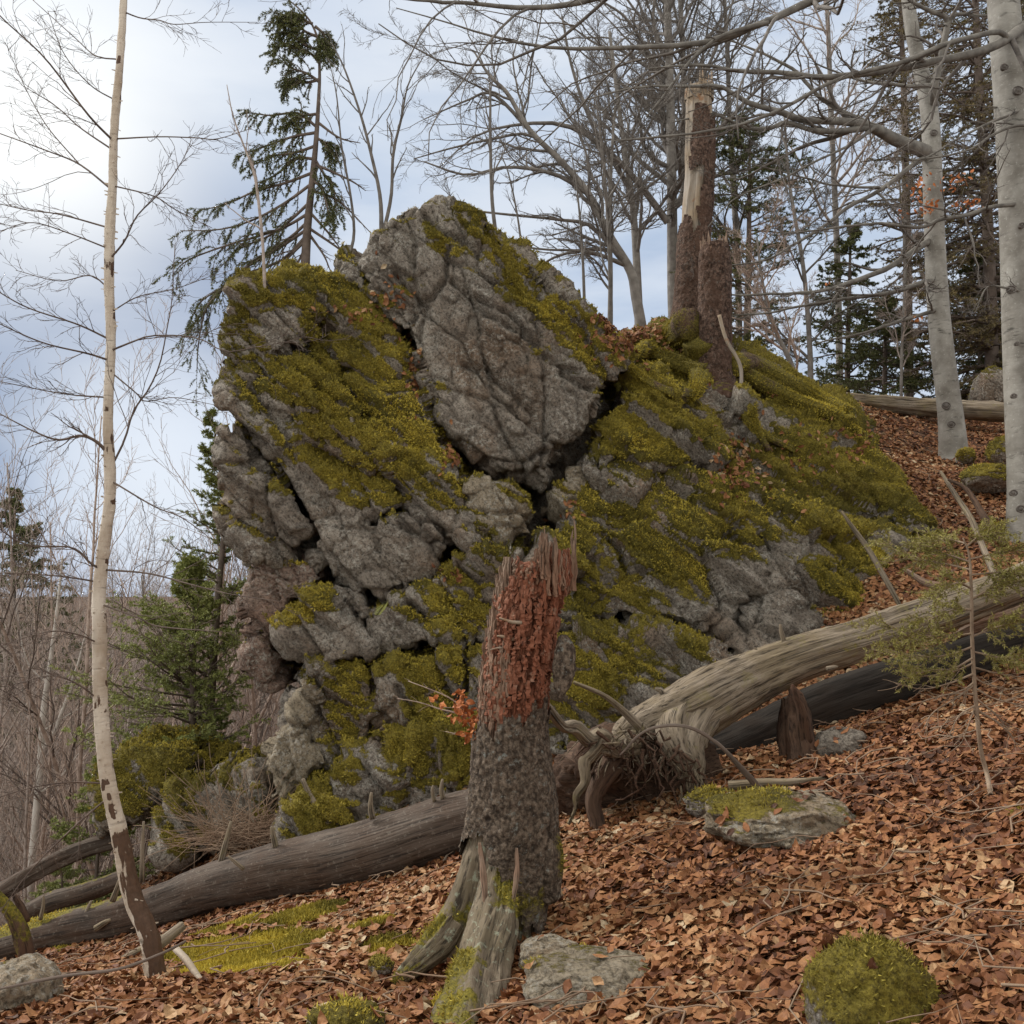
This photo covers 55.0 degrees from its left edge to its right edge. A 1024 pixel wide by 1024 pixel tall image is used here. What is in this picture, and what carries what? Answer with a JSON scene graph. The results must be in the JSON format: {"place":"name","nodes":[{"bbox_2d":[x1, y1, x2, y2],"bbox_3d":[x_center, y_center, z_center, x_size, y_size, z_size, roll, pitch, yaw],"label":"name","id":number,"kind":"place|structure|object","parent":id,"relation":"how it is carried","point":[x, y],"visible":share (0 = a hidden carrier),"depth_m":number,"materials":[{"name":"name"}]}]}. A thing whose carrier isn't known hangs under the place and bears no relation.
{"place":"outdoors","nodes":[
{"label":"outdoors","id":0,"kind":"place"},
{"bbox_2d":[0,0,999,597],"label":"sky","id":1,"kind":"structure","parent":0,"point":[162,88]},
{"bbox_2d":[0,402,1023,1023],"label":"ground","id":2,"kind":"structure","parent":0,"point":[922,434],"depth_m":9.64,"materials":[{"name":"brown plant"}]},
{"bbox_2d":[0,891,34,956],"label":"mossy snag","id":3,"kind":"object","parent":2,"relation":"on","point":[16,916],"visible":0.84,"depth_m":4.60,"materials":[{"name":"brown wood"}]},
{"bbox_2d":[0,628,62,924],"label":"thicket sapling","id":4,"kind":"object","parent":2,"relation":"on","point":[14,777],"visible":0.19,"depth_m":16.66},
{"bbox_2d":[0,952,64,1011],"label":"grey stone","id":5,"kind":"object","parent":2,"relation":"on","point":[26,968],"visible":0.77,"depth_m":3.71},
{"bbox_2d":[0,631,64,927],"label":"thicket sapling","id":6,"kind":"object","parent":2,"relation":"on","point":[22,838],"visible":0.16,"depth_m":16.24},
{"bbox_2d":[0,565,75,897],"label":"thicket sapling","id":7,"kind":"object","parent":2,"relation":"on","point":[31,756],"visible":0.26,"depth_m":14.88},
{"bbox_2d":[0,327,87,820],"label":"thicket sapling","id":8,"kind":"object","parent":2,"relation":"on","point":[10,638],"visible":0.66,"depth_m":11.68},
{"bbox_2d":[0,487,91,927],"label":"bare tree","id":9,"kind":"object","parent":2,"relation":"on","point":[16,805],"visible":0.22,"depth_m":21.17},
{"bbox_2d":[0,575,91,892],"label":"bare tree","id":10,"kind":"object","parent":2,"relation":"on","point":[26,712],"visible":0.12,"depth_m":21.86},
{"bbox_2d":[0,481,100,925],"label":"thicket sapling","id":11,"kind":"object","parent":2,"relation":"on","point":[27,801],"visible":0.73,"depth_m":10.81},
{"bbox_2d":[0,451,109,924],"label":"thicket sapling","id":12,"kind":"object","parent":2,"relation":"on","point":[32,783],"visible":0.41,"depth_m":14.54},
{"bbox_2d":[20,556,90,900],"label":"birch tree","id":13,"kind":"object","parent":2,"relation":"on","point":[34,827],"visible":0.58,"depth_m":11.32,"materials":[{"name":"plant"}]},
{"bbox_2d":[0,835,112,897],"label":"fallen log","id":14,"kind":"object","parent":2,"relation":"on","point":[92,846],"visible":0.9,"depth_m":7.34,"materials":[{"name":"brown wood"}]},
{"bbox_2d":[0,481,118,880],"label":"bare tree","id":15,"kind":"object","parent":2,"relation":"on","point":[63,611],"visible":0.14,"depth_m":23.38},
{"bbox_2d":[24,863,101,910],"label":"spruce","id":16,"kind":"object","parent":2,"relation":"on","point":[52,886],"visible":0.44,"depth_m":7.69,"materials":[{"name":"green plant"}]},
{"bbox_2d":[0,487,128,871],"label":"spruce","id":17,"kind":"object","parent":2,"relation":"on","point":[16,526],"visible":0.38,"depth_m":23.92,"materials":[{"name":"green plant"}]},
{"bbox_2d":[0,548,130,882],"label":"thicket sapling","id":18,"kind":"object","parent":2,"relation":"on","point":[59,681],"visible":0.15,"depth_m":14.95,"materials":[{"name":"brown wood"}]},
{"bbox_2d":[0,409,131,928],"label":"thicket sapling","id":19,"kind":"object","parent":2,"relation":"on","point":[42,833],"visible":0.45,"depth_m":12.24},
{"bbox_2d":[0,580,131,720],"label":"thicket sapling","id":20,"kind":"object","parent":2,"relation":"on","point":[50,599],"visible":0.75,"depth_m":10.21,"materials":[{"name":"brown wood"}]},
{"bbox_2d":[0,353,139,878],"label":"thicket sapling","id":21,"kind":"object","parent":2,"relation":"on","point":[47,741],"visible":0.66,"depth_m":10.67,"materials":[{"name":"brown wood"}]},
{"bbox_2d":[25,871,117,918],"bbox_3d":[-3.147,2.770,7.110,0.844,0.411,0.146,0,-4,0],"label":"fallen log","id":22,"kind":"object","parent":2,"relation":"on","point":[70,896],"visible":0.65,"depth_m":7.05,"materials":[{"name":"brown wood"}]},
{"bbox_2d":[21,589,122,901],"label":"thicket sapling","id":23,"kind":"object","parent":2,"relation":"on","point":[63,732],"visible":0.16,"depth_m":13.46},
{"bbox_2d":[0,940,185,989],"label":"dead stick","id":24,"kind":"object","parent":2,"relation":"on","point":[95,971],"visible":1,"depth_m":3.70,"materials":[{"name":"wood"}]},
{"bbox_2d":[0,294,186,911],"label":"thicket sapling","id":25,"kind":"object","parent":2,"relation":"on","point":[84,714],"visible":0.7,"depth_m":10.93,"materials":[{"name":"wood"}]},
{"bbox_2d":[48,544,141,900],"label":"thicket sapling","id":26,"kind":"object","parent":2,"relation":"on","point":[83,765],"visible":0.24,"depth_m":12.94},
{"bbox_2d":[31,573,161,882],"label":"bare tree","id":27,"kind":"object","parent":2,"relation":"on","point":[111,658],"visible":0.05,"depth_m":23.78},
{"bbox_2d":[50,754,158,910],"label":"spruce","id":28,"kind":"object","parent":2,"relation":"on","point":[67,838],"visible":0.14,"depth_m":7.99,"materials":[{"name":"green plant"}]},
{"bbox_2d":[67,541,182,757],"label":"bare tree","id":29,"kind":"object","parent":2,"relation":"on","point":[123,636],"visible":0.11,"depth_m":30.04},
{"bbox_2d":[27,505,225,731],"bbox_3d":[-6.620,3.328,17.701,4.606,7.221,2.237,-2,-5,26],"label":"thicket sapling","id":30,"kind":"object","parent":2,"relation":"on","point":[118,602],"visible":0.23,"depth_m":17.71,"materials":[{"name":"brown wood"}]},
{"bbox_2d":[66,467,189,878],"bbox_3d":[-5.597,3.228,14.693,1.779,7.818,2.231,0,-4,4],"label":"thicket sapling","id":31,"kind":"object","parent":2,"relation":"on","point":[131,680],"visible":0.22,"depth_m":14.88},
{"bbox_2d":[54,407,246,837],"bbox_3d":[-3.209,1.057,9.190,1.712,4.255,1.891,0,-4,0],"label":"spruce","id":32,"kind":"object","parent":2,"relation":"on","point":[211,479],"visible":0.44,"depth_m":9.46,"materials":[{"name":"green plant"}]},
{"bbox_2d":[106,474,198,848],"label":"bare tree","id":33,"kind":"object","parent":2,"relation":"on","point":[141,579],"visible":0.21,"depth_m":24.96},
{"bbox_2d":[121,922,185,958],"bbox_3d":[-1.796,2.155,4.863,0.348,0.203,0.118,1,-5,-18],"label":"fallen branch","id":34,"kind":"object","parent":2,"relation":"on","point":[171,934],"visible":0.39,"depth_m":4.87,"materials":[{"name":"grey wood"}]},
{"bbox_2d":[50,555,270,805],"bbox_3d":[-3.013,1.559,8.355,1.534,2.445,1.763,-3,-5,32],"label":"spruce","id":35,"kind":"object","parent":2,"relation":"on","point":[203,607],"visible":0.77,"depth_m":8.59,"materials":[{"name":"green plant"}]},
{"bbox_2d":[110,527,217,882],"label":"thicket sapling","id":36,"kind":"object","parent":2,"relation":"on","point":[175,697],"visible":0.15,"depth_m":16.90,"materials":[{"name":"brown wood"}]},
{"bbox_2d":[0,0,352,977],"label":"birch tree","id":37,"kind":"object","parent":2,"relation":"on","point":[144,922],"visible":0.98,"depth_m":4.46,"materials":[{"name":"beige plant"}]},
{"bbox_2d":[172,947,201,978],"bbox_3d":[-1.332,1.896,4.093,0.252,0.131,0.030,-3,-6,37],"label":"birch root","id":38,"kind":"object","parent":2,"relation":"on","point":[182,955],"visible":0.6,"depth_m":4.10,"materials":[{"name":"plant"}]},
{"bbox_2d":[125,403,249,748],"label":"thicket sapling","id":39,"kind":"object","parent":2,"relation":"on","point":[234,718],"visible":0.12,"depth_m":14.38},
{"bbox_2d":[104,555,277,878],"bbox_3d":[-2.847,1.678,12.432,2.109,6.808,4.342,-4,-6,43],"label":"thicket sapling","id":40,"kind":"object","parent":2,"relation":"on","point":[147,859],"visible":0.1,"depth_m":11.59,"materials":[{"name":"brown wood"}]},
{"bbox_2d":[147,744,278,872],"bbox_3d":[-2.194,2.300,7.873,1.087,0.799,1.589,0,-4,0],"label":"rock","id":41,"kind":"object","parent":2,"relation":"on","point":[174,785],"visible":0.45,"depth_m":7.37,"materials":[{"name":"stone"}]},
{"bbox_2d":[86,722,221,838],"bbox_3d":[-2.936,2.147,8.090,0.885,0.745,1.600,0,-4,0],"label":"moss","id":42,"kind":"object","parent":41,"relation":"on","point":[144,761],"visible":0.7,"depth_m":7.58,"materials":[{"name":"plant"}]},
{"bbox_2d":[194,734,242,770],"bbox_3d":[-2.565,2.155,8.467,0.562,0.440,0.789,0,-4,0],"label":"moss","id":43,"kind":"object","parent":41,"relation":"on","point":[224,748],"visible":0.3,"depth_m":8.37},
{"bbox_2d":[141,258,299,743],"bbox_3d":[-3.625,0.752,12.670,2.123,8.490,1.881,1,-5,-19],"label":"thicket sapling","id":44,"kind":"object","parent":2,"relation":"on","point":[222,612],"visible":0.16,"depth_m":12.61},
{"bbox_2d":[133,747,311,870],"bbox_3d":[-1.919,2.224,7.171,1.620,1.186,1.216,1,-5,-14],"label":"brushwood","id":45,"kind":"object","parent":2,"relation":"on","point":[242,830],"visible":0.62,"depth_m":6.97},
{"bbox_2d":[147,675,299,876],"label":"thicket sapling","id":46,"kind":"object","parent":2,"relation":"on","point":[261,715],"visible":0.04,"depth_m":14.38,"materials":[{"name":"brown wood"}]},
{"bbox_2d":[0,779,468,959],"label":"fallen log","id":47,"kind":"object","parent":2,"relation":"on","point":[421,834],"visible":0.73,"depth_m":5.95,"materials":[{"name":"grey wood"}]},
{"bbox_2d":[208,517,278,746],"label":"thicket sapling","id":48,"kind":"object","parent":2,"relation":"on","point":[252,709],"visible":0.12,"depth_m":12.90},
{"bbox_2d":[314,58,355,247],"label":"bare sapling","id":49,"kind":"object","parent":2,"relation":"on","point":[349,193],"visible":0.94,"depth_m":9.47,"materials":[{"name":"grey wood"}]},
{"bbox_2d":[303,991,385,1023],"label":"mossy stone","id":50,"kind":"object","parent":2,"relation":"on","point":[346,1009],"visible":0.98,"depth_m":3.20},
{"bbox_2d":[367,952,394,978],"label":"mossy stone","id":51,"kind":"object","parent":2,"relation":"on","point":[379,963],"visible":0.76,"depth_m":3.94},
{"bbox_2d":[390,521,577,1023],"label":"broken stump","id":52,"kind":"object","parent":2,"relation":"on","point":[505,891],"visible":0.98,"depth_m":4.22,"materials":[{"name":"red wood"}]},
{"bbox_2d":[393,679,478,744],"bbox_3d":[-0.252,0.949,4.560,0.544,0.344,0.325,-4,-6,39],"label":"beech twig","id":53,"kind":"object","parent":52,"relation":"on","point":[465,713],"visible":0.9,"depth_m":4.53,"materials":[{"name":"orange plant"}]},
{"bbox_2d":[338,0,646,327],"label":"bare beech","id":54,"kind":"object","parent":2,"relation":"on","point":[619,253],"visible":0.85,"depth_m":14.60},
{"bbox_2d":[0,404,1023,1023],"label":"twig litter","id":55,"kind":"object","parent":2,"relation":"on","point":[522,1002],"visible":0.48,"depth_m":3.73,"materials":[{"name":"wood"}]},
{"bbox_2d":[51,520,1005,1006],"bbox_3d":[1.146,1.348,5.928,7.601,3.002,3.904,1,-5,-18],"label":"ground moss","id":56,"kind":"object","parent":2,"relation":"on","point":[279,936],"visible":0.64,"depth_m":4.74,"materials":[{"name":"plant"}]},
{"bbox_2d":[518,933,578,969],"bbox_3d":[0.151,1.736,3.827,0.245,0.150,0.238,-4,-6,45],"label":"flat stone","id":57,"kind":"object","parent":2,"relation":"on","point":[532,947],"visible":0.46,"depth_m":3.80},
{"bbox_2d":[395,0,733,326],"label":"bare beech","id":58,"kind":"object","parent":2,"relation":"on","point":[659,212],"visible":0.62,"depth_m":16.29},
{"bbox_2d":[211,194,937,840],"bbox_3d":[0.515,-0.009,9.623,6.494,5.849,5.628,0,-4,0],"label":"rock outcrop","id":59,"kind":"object","parent":2,"relation":"on","point":[347,502],"visible":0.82,"depth_m":7.78,"materials":[{"name":"stone"}]},
{"bbox_2d":[225,86,265,287],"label":"bare sapling","id":60,"kind":"object","parent":59,"relation":"on","point":[260,219],"visible":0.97,"depth_m":8.10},
{"bbox_2d":[151,0,368,415],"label":"spruce","id":61,"kind":"object","parent":59,"relation":"on","point":[323,49],"visible":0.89,"depth_m":9.76,"materials":[{"name":"green plant"}]},
{"bbox_2d":[324,21,427,229],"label":"bare sapling","id":62,"kind":"object","parent":59,"relation":"on","point":[381,219],"visible":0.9,"depth_m":9.19,"materials":[{"name":"grey wood"}]},
{"bbox_2d":[478,56,505,229],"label":"bare sapling","id":63,"kind":"object","parent":59,"relation":"on","point":[489,143],"visible":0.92,"depth_m":9.90,"materials":[{"name":"grey wood"}]},
{"bbox_2d":[562,126,587,299],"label":"bare sapling","id":64,"kind":"object","parent":59,"relation":"on","point":[582,255],"visible":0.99,"depth_m":11.06,"materials":[{"name":"grey wood"}]},
{"bbox_2d":[311,250,874,582],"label":"crevice leaves","id":65,"kind":"object","parent":59,"relation":"on","point":[608,326],"visible":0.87,"depth_m":8.24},
{"bbox_2d":[670,67,715,318],"bbox_3d":[1.847,-3.159,10.364,0.641,3.105,0.503,0,-4,0],"label":"spruce snag","id":66,"kind":"object","parent":59,"relation":"on","point":[697,206],"visible":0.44,"depth_m":10.26,"materials":[{"name":"brown wood"}]},
{"bbox_2d":[712,382,763,427],"bbox_3d":[2.067,-0.957,9.227,0.526,0.496,0.658,0,-4,0],"label":"rock","id":67,"kind":"object","parent":59,"relation":"on","point":[743,396],"visible":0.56,"depth_m":8.97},
{"bbox_2d":[623,231,862,452],"bbox_3d":[1.856,-1.603,9.315,2.574,2.247,1.426,2,-5,-21],"label":"spruce snag","id":68,"kind":"object","parent":59,"relation":"on","point":[698,337],"visible":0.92,"depth_m":9.36,"materials":[{"name":"brown plant"}]},
{"bbox_2d":[841,511,900,604],"bbox_3d":[2.621,0.335,7.192,0.047,0.726,0.504,3,-5,-36],"label":"dead stick","id":69,"kind":"object","parent":59,"relation":"on","point":[874,559],"visible":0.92,"depth_m":7.15,"materials":[{"name":"grey wood"}]},
{"bbox_2d":[520,942,650,1010],"bbox_3d":[0.281,1.658,3.437,0.511,0.206,0.539,0,-4,0],"label":"flat stone","id":70,"kind":"object","parent":2,"relation":"on","point":[580,965],"visible":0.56,"depth_m":3.35,"materials":[{"name":"stone"}]},
{"bbox_2d":[574,44,637,324],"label":"bare sapling","id":71,"kind":"object","parent":2,"relation":"on","point":[609,272],"visible":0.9,"depth_m":11.26,"materials":[{"name":"grey wood"}]},
{"bbox_2d":[317,725,924,1023],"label":"fallen leaves","id":72,"kind":"object","parent":2,"relation":"on","point":[598,980],"visible":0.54,"depth_m":3.42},
{"bbox_2d":[560,36,695,317],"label":"bare beech","id":73,"kind":"object","parent":2,"relation":"on","point":[602,101],"visible":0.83,"depth_m":13.27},
{"bbox_2d":[262,0,1023,542],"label":"beech tree","id":74,"kind":"object","parent":2,"relation":"on","point":[1004,46],"visible":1,"depth_m":7.87,"materials":[{"name":"grey plant"}]},
{"bbox_2d":[548,0,798,193],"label":"bare beech","id":75,"kind":"object","parent":2,"relation":"on","point":[682,54],"visible":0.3,"depth_m":19.56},
{"bbox_2d":[538,0,816,318],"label":"bare beech","id":76,"kind":"object","parent":2,"relation":"on","point":[672,228],"visible":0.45,"depth_m":17.49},
{"bbox_2d":[619,723,762,786],"bbox_3d":[0.918,1.229,4.834,0.833,0.398,0.104,2,-5,-22],"label":"dead stick","id":77,"kind":"object","parent":2,"relation":"on","point":[748,776],"visible":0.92,"depth_m":4.82,"materials":[{"name":"wood"}]},
{"bbox_2d":[682,783,734,817],"bbox_3d":[1.024,1.464,4.999,0.318,0.196,0.277,0,-4,0],"label":"mossy rock","id":78,"kind":"object","parent":2,"relation":"on","point":[694,800],"visible":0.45,"depth_m":4.95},
{"bbox_2d":[650,0,797,337],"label":"bare beech","id":79,"kind":"object","parent":2,"relation":"on","point":[737,220],"visible":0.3,"depth_m":18.48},
{"bbox_2d":[669,102,832,351],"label":"spruce","id":80,"kind":"object","parent":2,"relation":"on","point":[746,334],"visible":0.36,"depth_m":17.24,"materials":[{"name":"green plant"}]},
{"bbox_2d":[718,173,817,368],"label":"bare beech","id":81,"kind":"object","parent":2,"relation":"on","point":[756,289],"visible":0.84,"depth_m":15.19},
{"bbox_2d":[728,777,827,790],"bbox_3d":[1.361,1.393,5.041,0.496,0.091,0.069,-1,-5,13],"label":"dead stick","id":82,"kind":"object","parent":2,"relation":"on","point":[742,784],"visible":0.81,"depth_m":5.03,"materials":[{"name":"brown wood"}]},
{"bbox_2d":[702,784,856,849],"bbox_3d":[1.291,1.432,4.636,0.794,0.319,0.720,0,-4,0],"label":"mossy rock","id":83,"kind":"object","parent":2,"relation":"on","point":[818,814],"visible":0.69,"depth_m":4.42,"materials":[{"name":"stone"}]},
{"bbox_2d":[549,561,1023,829],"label":"fallen tree","id":84,"kind":"object","parent":2,"relation":"on","point":[593,770],"visible":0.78,"depth_m":5.50,"materials":[{"name":"grey wood"}]},
{"bbox_2d":[776,684,817,760],"bbox_3d":[1.631,1.253,5.569,0.224,0.568,0.367,0,-4,0],"label":"rotten stump","id":85,"kind":"object","parent":2,"relation":"on","point":[795,736],"visible":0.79,"depth_m":5.53,"materials":[{"name":"brown wood"}]},
{"bbox_2d":[588,0,1023,463],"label":"beech tree","id":86,"kind":"object","parent":2,"relation":"on","point":[952,436],"visible":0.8,"depth_m":10.97,"materials":[{"name":"grey plant"}]},
{"bbox_2d":[728,81,897,378],"bbox_3d":[4.958,-4.748,16.358,2.176,5.736,2.395,1,-5,-18],"label":"bare beech","id":87,"kind":"object","parent":2,"relation":"on","point":[808,356],"visible":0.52,"depth_m":16.32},
{"bbox_2d":[706,0,928,384],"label":"bare beech","id":88,"kind":"object","parent":2,"relation":"on","point":[839,346],"visible":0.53,"depth_m":22.46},
{"bbox_2d":[815,726,866,755],"bbox_3d":[1.832,1.313,5.511,0.312,0.219,0.264,0,-4,0],"label":"mossy rock","id":89,"kind":"object","parent":2,"relation":"on","point":[849,740],"visible":0.56,"depth_m":5.44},
{"bbox_2d":[784,217,919,394],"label":"spruce","id":90,"kind":"object","parent":2,"relation":"on","point":[850,243],"visible":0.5,"depth_m":19.25,"materials":[{"name":"green plant"}]},
{"bbox_2d":[709,623,1023,754],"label":"fallen log","id":91,"kind":"object","parent":2,"relation":"on","point":[836,698],"visible":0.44,"depth_m":6.27,"materials":[{"name":"grey wood"}]},
{"bbox_2d":[799,926,945,1023],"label":"mossy boulder","id":92,"kind":"object","parent":2,"relation":"on","point":[843,983],"visible":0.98,"depth_m":2.66,"materials":[{"name":"plant"}]},
{"bbox_2d":[814,295,934,396],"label":"spruce","id":93,"kind":"object","parent":2,"relation":"on","point":[917,383],"visible":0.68,"depth_m":17.11,"materials":[{"name":"green plant"}]},
{"bbox_2d":[832,72,978,395],"bbox_3d":[6.051,-4.290,15.382,1.932,5.231,1.443,0,-4,0],"label":"bare sapling","id":94,"kind":"object","parent":2,"relation":"on","point":[904,294],"visible":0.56,"depth_m":15.32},
{"bbox_2d":[851,0,963,396],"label":"spruce","id":95,"kind":"object","parent":2,"relation":"on","point":[900,44],"visible":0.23,"depth_m":20.73,"materials":[{"name":"green plant"}]},
{"bbox_2d":[846,392,1003,421],"bbox_3d":[5.672,-1.355,12.898,3.281,0.818,0.303,-2,-5,28],"label":"fallen log","id":96,"kind":"object","parent":2,"relation":"on","point":[989,411],"visible":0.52,"depth_m":12.93,"materials":[{"name":"grey wood"}]},
{"bbox_2d":[838,0,1023,399],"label":"spruce","id":97,"kind":"object","parent":2,"relation":"on","point":[989,341],"visible":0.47,"depth_m":15.27,"materials":[{"name":"green plant"}]},
{"bbox_2d":[844,515,1023,795],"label":"spruce","id":98,"kind":"object","parent":2,"relation":"on","point":[928,549],"visible":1,"depth_m":4.25,"materials":[{"name":"green plant"}]},
{"bbox_2d":[885,0,1023,397],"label":"spruce","id":99,"kind":"object","parent":2,"relation":"on","point":[996,216],"visible":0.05,"depth_m":17.88,"materials":[{"name":"green plant"}]},
{"bbox_2d":[912,252,1001,397],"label":"spruce","id":100,"kind":"object","parent":2,"relation":"on","point":[969,361],"visible":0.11,"depth_m":16.30,"materials":[{"name":"green plant"}]},
{"bbox_2d":[955,447,977,463],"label":"mossy boulder","id":101,"kind":"object","parent":2,"relation":"on","point":[965,455],"visible":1,"depth_m":10.62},
{"bbox_2d":[940,471,995,571],"bbox_3d":[3.670,0.069,7.910,0.078,0.977,1.443,-1,-4,10],"label":"dead stick","id":102,"kind":"object","parent":2,"relation":"on","point":[971,520],"visible":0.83,"depth_m":7.86,"materials":[{"name":"brown wood"}]},
{"bbox_2d":[948,478,1006,547],"bbox_3d":[3.809,-0.001,8.066,0.085,0.632,0.736,1,-4,-7],"label":"dead stick","id":103,"kind":"object","parent":2,"relation":"on","point":[981,512],"visible":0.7,"depth_m":8.06,"materials":[{"name":"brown wood"}]},
{"bbox_2d":[958,462,1005,493],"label":"mossy boulder","id":104,"kind":"object","parent":2,"relation":"on","point":[990,478],"visible":0.79,"depth_m":9.50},
{"bbox_2d":[968,365,1003,401],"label":"mossy boulder","id":105,"kind":"object","parent":2,"relation":"on","point":[987,384],"visible":0.56,"depth_m":13.36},
{"bbox_2d":[950,604,1023,641],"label":"fallen log","id":106,"kind":"object","parent":2,"relation":"on","point":[979,626],"visible":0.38,"depth_m":6.50,"materials":[{"name":"grey wood"}]},
{"bbox_2d":[984,435,1005,464],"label":"mossy boulder","id":107,"kind":"object","parent":2,"relation":"on","point":[995,450],"visible":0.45,"depth_m":10.41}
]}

